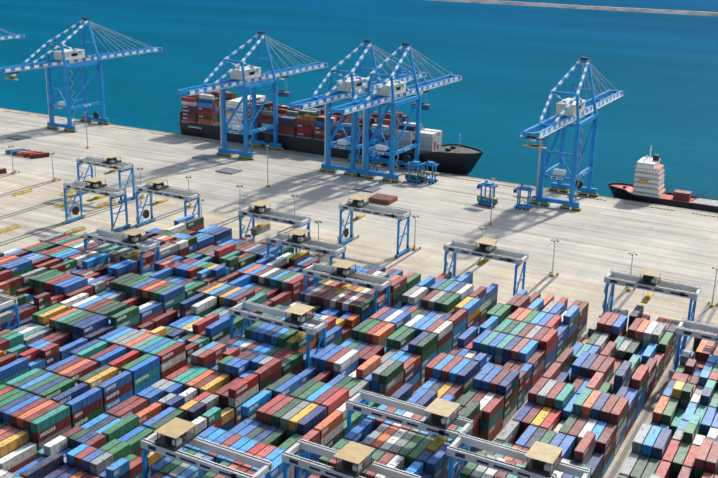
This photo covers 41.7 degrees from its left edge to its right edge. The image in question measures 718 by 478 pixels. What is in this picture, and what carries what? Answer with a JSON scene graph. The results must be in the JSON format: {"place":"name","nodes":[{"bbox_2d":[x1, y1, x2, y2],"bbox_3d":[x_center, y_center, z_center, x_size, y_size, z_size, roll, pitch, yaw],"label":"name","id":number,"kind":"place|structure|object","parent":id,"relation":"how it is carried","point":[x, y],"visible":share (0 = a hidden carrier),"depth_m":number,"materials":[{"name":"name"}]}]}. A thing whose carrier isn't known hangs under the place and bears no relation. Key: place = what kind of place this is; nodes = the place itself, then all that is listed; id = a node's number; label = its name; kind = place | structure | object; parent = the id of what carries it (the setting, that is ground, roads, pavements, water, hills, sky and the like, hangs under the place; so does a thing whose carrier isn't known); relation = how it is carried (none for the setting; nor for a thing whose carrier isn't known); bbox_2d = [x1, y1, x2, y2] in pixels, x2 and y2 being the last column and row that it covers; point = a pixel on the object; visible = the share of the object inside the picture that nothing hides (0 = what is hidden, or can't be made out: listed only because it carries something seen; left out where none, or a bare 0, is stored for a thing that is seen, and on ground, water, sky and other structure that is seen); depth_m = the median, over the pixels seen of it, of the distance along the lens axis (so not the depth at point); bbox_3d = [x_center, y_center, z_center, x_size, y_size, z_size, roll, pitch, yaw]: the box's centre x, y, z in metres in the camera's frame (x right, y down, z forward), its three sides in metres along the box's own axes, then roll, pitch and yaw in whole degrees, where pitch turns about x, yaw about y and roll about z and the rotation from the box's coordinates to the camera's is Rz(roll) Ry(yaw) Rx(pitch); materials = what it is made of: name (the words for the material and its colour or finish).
{"place":"outdoors","nodes":[
{"label":"outdoors","id":0,"kind":"place"},
{"bbox_2d":[0,0,717,198],"bbox_3d":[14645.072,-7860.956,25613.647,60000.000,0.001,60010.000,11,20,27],"label":"sea water","id":1,"kind":"structure","parent":0,"point":[512,65],"depth_m":1138.11,"materials":[{"name":"blue liquid"}]},
{"bbox_2d":[180,92,460,153],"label":"ship superstructure","id":2,"kind":"object","parent":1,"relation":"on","point":[232,101],"visible":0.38,"depth_m":672.03,"materials":[{"name":"metal"}]},
{"bbox_2d":[179,121,482,174],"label":"ship hull","id":3,"kind":"object","parent":1,"relation":"on","point":[463,160],"visible":0.27,"depth_m":634.58,"materials":[{"name":"black metal"}]},
{"bbox_2d":[181,90,441,151],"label":"shipping containers","id":4,"kind":"object","parent":3,"relation":"on","point":[205,107],"visible":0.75,"depth_m":648.63,"materials":[{"name":"metal"}]},
{"bbox_2d":[429,0,717,15],"bbox_3d":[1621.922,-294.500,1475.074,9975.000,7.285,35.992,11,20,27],"label":"breakwater","id":5,"kind":"object","parent":1,"relation":"on","point":[684,12],"visible":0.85,"depth_m":2052.21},
{"bbox_2d":[608,183,717,212],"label":"ship hull","id":6,"kind":"object","parent":1,"relation":"on","point":[618,191],"visible":0.48,"depth_m":545.45,"materials":[{"name":"black metal"}]},
{"bbox_2d":[623,145,717,206],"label":"ship superstructure","id":7,"kind":"object","parent":6,"relation":"on","point":[649,179],"visible":0.85,"depth_m":543.44,"materials":[{"name":"white metal"}]},
{"bbox_2d":[0,108,717,477],"bbox_3d":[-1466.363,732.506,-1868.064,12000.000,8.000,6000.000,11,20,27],"label":"quay","id":8,"kind":"structure","parent":0,"point":[594,244],"depth_m":506.73,"materials":[{"name":"concrete"}]},
{"bbox_2d":[0,292,19,329],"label":"gantry crane","id":9,"kind":"object","parent":8,"relation":"on","point":[9,301],"visible":0.56,"depth_m":330.51,"materials":[{"name":"blue"}]},
{"bbox_2d":[8,146,14,173],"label":"light mast","id":10,"kind":"object","parent":8,"relation":"on","point":[13,172],"visible":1,"depth_m":576.01,"materials":[{"name":"grey metal"}]},
{"bbox_2d":[0,29,24,40],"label":"gantry crane","id":11,"kind":"object","parent":8,"relation":"on","point":[10,36],"visible":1,"depth_m":842.51,"materials":[{"name":"metal"}]},
{"bbox_2d":[0,148,48,173],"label":"shipping containers","id":12,"kind":"object","parent":8,"relation":"on","point":[27,153],"visible":0.96,"depth_m":620.49,"materials":[{"name":"metal"}]},
{"bbox_2d":[49,152,55,180],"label":"light mast","id":13,"kind":"object","parent":8,"relation":"on","point":[53,179],"visible":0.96,"depth_m":560.20,"materials":[{"name":"grey metal"}]},
{"bbox_2d":[0,188,115,235],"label":"yellow frames","id":14,"kind":"structure","parent":8,"relation":"on","point":[57,206],"depth_m":511.30,"materials":[{"name":"yellow metal"}]},
{"bbox_2d":[0,17,161,132],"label":"gantry crane","id":15,"kind":"object","parent":8,"relation":"on","point":[63,56],"visible":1,"depth_m":701.60,"materials":[{"name":"metal"}]},
{"bbox_2d":[83,112,89,148],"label":"light mast","id":16,"kind":"object","parent":8,"relation":"on","point":[87,147],"visible":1,"depth_m":644.66,"materials":[{"name":"grey metal"}]},
{"bbox_2d":[63,177,130,231],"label":"gantry crane","id":17,"kind":"object","parent":8,"relation":"on","point":[94,185],"visible":0.98,"depth_m":473.39,"materials":[{"name":"blue"}]},
{"bbox_2d":[76,154,135,203],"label":"gantry crane","id":18,"kind":"object","parent":8,"relation":"on","point":[111,161],"visible":0.85,"depth_m":523.11,"materials":[{"name":"blue"}]},
{"bbox_2d":[83,227,159,274],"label":"gantry crane","id":19,"kind":"object","parent":8,"relation":"on","point":[130,238],"visible":0.6,"depth_m":392.92,"materials":[{"name":"blue"}]},
{"bbox_2d":[137,168,143,197],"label":"light mast","id":20,"kind":"object","parent":8,"relation":"on","point":[141,196],"visible":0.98,"depth_m":527.71,"materials":[{"name":"grey metal"}]},
{"bbox_2d":[135,178,199,227],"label":"gantry crane","id":21,"kind":"object","parent":8,"relation":"on","point":[158,187],"visible":0.88,"depth_m":471.66,"materials":[{"name":"blue"}]},
{"bbox_2d":[186,176,191,207],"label":"light mast","id":22,"kind":"object","parent":8,"relation":"on","point":[189,205],"visible":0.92,"depth_m":511.91,"materials":[{"name":"grey metal"}]},
{"bbox_2d":[6,135,397,204],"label":"hatch covers","id":23,"kind":"object","parent":8,"relation":"on","point":[385,199],"visible":1,"depth_m":559.26,"materials":[{"name":"metal"}]},
{"bbox_2d":[141,417,271,477],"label":"gantry crane","id":24,"kind":"object","parent":8,"relation":"on","point":[176,433],"visible":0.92,"depth_m":235.76,"materials":[{"name":"white metal"}]},
{"bbox_2d":[177,31,327,159],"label":"gantry crane","id":25,"kind":"object","parent":8,"relation":"on","point":[241,75],"visible":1,"depth_m":627.93,"materials":[{"name":"metal"}]},
{"bbox_2d":[278,92,289,96],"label":"crane load","id":26,"kind":"object","parent":25,"relation":"hanging from","point":[281,94],"visible":0.57,"depth_m":664.75},
{"bbox_2d":[265,145,269,186],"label":"light mast","id":27,"kind":"object","parent":8,"relation":"on","point":[267,185],"visible":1,"depth_m":554.80,"materials":[{"name":"grey metal"}]},
{"bbox_2d":[238,200,311,256],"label":"gantry crane","id":28,"kind":"object","parent":8,"relation":"on","point":[259,210],"visible":0.69,"depth_m":435.24,"materials":[{"name":"blue"}]},
{"bbox_2d":[229,299,327,368],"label":"gantry crane","id":29,"kind":"object","parent":8,"relation":"on","point":[296,315],"visible":0.65,"depth_m":316.83,"materials":[{"name":"blue"}]},
{"bbox_2d":[291,194,297,227],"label":"light mast","id":30,"kind":"object","parent":8,"relation":"on","point":[292,195],"visible":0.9,"depth_m":480.09,"materials":[{"name":"grey metal"}]},
{"bbox_2d":[266,228,345,265],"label":"gantry crane","id":31,"kind":"object","parent":8,"relation":"on","point":[298,239],"visible":0.62,"depth_m":395.14,"materials":[{"name":"blue"}]},
{"bbox_2d":[315,221,321,256],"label":"light mast","id":32,"kind":"object","parent":8,"relation":"on","point":[318,255],"visible":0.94,"depth_m":437.82,"materials":[{"name":"grey metal"}]},
{"bbox_2d":[302,259,391,313],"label":"gantry crane","id":33,"kind":"object","parent":8,"relation":"on","point":[341,271],"visible":0.67,"depth_m":357.81,"materials":[{"name":"blue"}]},
{"bbox_2d":[281,437,420,477],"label":"gantry crane","id":34,"kind":"object","parent":8,"relation":"on","point":[353,459],"visible":1,"depth_m":230.13,"materials":[{"name":"blue"}]},
{"bbox_2d":[288,40,425,176],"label":"gantry crane","id":35,"kind":"object","parent":8,"relation":"on","point":[346,87],"visible":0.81,"depth_m":586.73,"materials":[{"name":"metal"}]},
{"bbox_2d":[0,112,716,296],"bbox_3d":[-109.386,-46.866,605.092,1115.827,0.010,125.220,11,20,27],"label":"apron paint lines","id":36,"kind":"object","parent":8,"relation":"on","point":[377,191],"visible":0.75,"depth_m":548.86,"materials":[{"name":"paint"}]},
{"bbox_2d":[0,215,717,477],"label":"container stacks","id":37,"kind":"object","parent":8,"relation":"on","point":[110,356],"visible":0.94,"depth_m":300.81,"materials":[{"name":"paint"}]},
{"bbox_2d":[0,170,717,477],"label":"ground markings","id":38,"kind":"object","parent":8,"relation":"on","point":[622,457],"visible":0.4,"depth_m":430.59,"materials":[{"name":"white paint"}]},
{"bbox_2d":[2,108,717,232],"bbox_3d":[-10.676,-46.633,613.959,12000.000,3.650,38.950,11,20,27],"label":"crane rails","id":39,"kind":"object","parent":8,"relation":"on","point":[614,198],"visible":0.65,"depth_m":596.63,"materials":[{"name":"metal"}]},
{"bbox_2d":[6,111,716,216],"bbox_3d":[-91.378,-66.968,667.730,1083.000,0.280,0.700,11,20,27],"label":"quay edge","id":40,"kind":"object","parent":8,"relation":"on","point":[382,167],"depth_m":610.43,"materials":[{"name":"grey concrete"}]},
{"bbox_2d":[361,153,380,175],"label":"straddle carrier","id":41,"kind":"object","parent":8,"relation":"on","point":[371,156],"visible":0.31,"depth_m":588.28,"materials":[{"name":"metal"}]},
{"bbox_2d":[337,194,410,257],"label":"gantry crane","id":42,"kind":"object","parent":8,"relation":"on","point":[358,204],"visible":0.94,"depth_m":447.53,"materials":[{"name":"blue"}]},
{"bbox_2d":[328,43,461,182],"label":"gantry crane","id":43,"kind":"object","parent":8,"relation":"on","point":[387,92],"visible":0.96,"depth_m":576.75,"materials":[{"name":"metal"}]},
{"bbox_2d":[412,104,429,109],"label":"crane load","id":44,"kind":"object","parent":43,"relation":"hanging from","point":[424,107],"visible":0.71,"depth_m":614.73},
{"bbox_2d":[346,388,472,477],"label":"gantry crane","id":45,"kind":"object","parent":8,"relation":"on","point":[441,415],"visible":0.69,"depth_m":253.45,"materials":[{"name":"white metal"}]},
{"bbox_2d":[405,160,424,183],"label":"straddle carrier","id":46,"kind":"object","parent":8,"relation":"on","point":[414,178],"visible":1,"depth_m":573.73,"materials":[{"name":"metal"}]},
{"bbox_2d":[412,215,418,250],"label":"light mast","id":47,"kind":"object","parent":8,"relation":"on","point":[414,248],"visible":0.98,"depth_m":449.74,"materials":[{"name":"grey metal"}]},
{"bbox_2d":[420,160,439,183],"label":"straddle carrier","id":48,"kind":"object","parent":8,"relation":"on","point":[433,165],"visible":0.92,"depth_m":573.47,"materials":[{"name":"metal"}]},
{"bbox_2d":[478,227,486,262],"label":"light mast","id":49,"kind":"object","parent":8,"relation":"on","point":[482,236],"visible":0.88,"depth_m":432.62,"materials":[{"name":"grey metal"}]},
{"bbox_2d":[443,237,528,295],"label":"gantry crane","id":50,"kind":"object","parent":8,"relation":"on","point":[486,250],"visible":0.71,"depth_m":388.88,"materials":[{"name":"blue"}]},
{"bbox_2d":[477,181,497,206],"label":"straddle carrier","id":51,"kind":"object","parent":8,"relation":"on","point":[484,199],"visible":0.94,"depth_m":527.65,"materials":[{"name":"metal"}]},
{"bbox_2d":[488,178,496,224],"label":"light mast","id":52,"kind":"object","parent":8,"relation":"on","point":[490,223],"visible":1,"depth_m":490.73,"materials":[{"name":"grey metal"}]},
{"bbox_2d":[446,431,589,477],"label":"gantry crane","id":53,"kind":"object","parent":8,"relation":"on","point":[542,459],"visible":1,"depth_m":232.88,"materials":[{"name":"white metal"}]},
{"bbox_2d":[513,184,534,210],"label":"straddle carrier","id":54,"kind":"object","parent":8,"relation":"on","point":[527,206],"visible":1,"depth_m":521.89,"materials":[{"name":"metal"}]},
{"bbox_2d":[550,239,558,276],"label":"light mast","id":55,"kind":"object","parent":8,"relation":"on","point":[551,274],"visible":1,"depth_m":418.50,"materials":[{"name":"grey metal"}]},
{"bbox_2d":[521,57,622,210],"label":"gantry crane","id":56,"kind":"object","parent":8,"relation":"on","point":[575,108],"visible":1,"depth_m":525.61,"materials":[{"name":"metal"}]},
{"bbox_2d":[626,252,637,291],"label":"light mast","id":57,"kind":"object","parent":8,"relation":"on","point":[628,289],"visible":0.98,"depth_m":402.16,"materials":[{"name":"grey metal"}]},
{"bbox_2d":[599,267,701,346],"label":"gantry crane","id":58,"kind":"object","parent":8,"relation":"on","point":[649,280],"visible":0.79,"depth_m":356.07,"materials":[{"name":"blue"}]},
{"bbox_2d":[668,317,717,377],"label":"gantry crane","id":59,"kind":"object","parent":8,"relation":"on","point":[681,331],"visible":0.77,"depth_m":317.21,"materials":[{"name":"blue"}]},
{"bbox_2d":[709,267,717,307],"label":"light mast","id":60,"kind":"object","parent":8,"relation":"on","point":[711,305],"visible":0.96,"depth_m":387.71,"materials":[{"name":"grey metal"}]}
]}

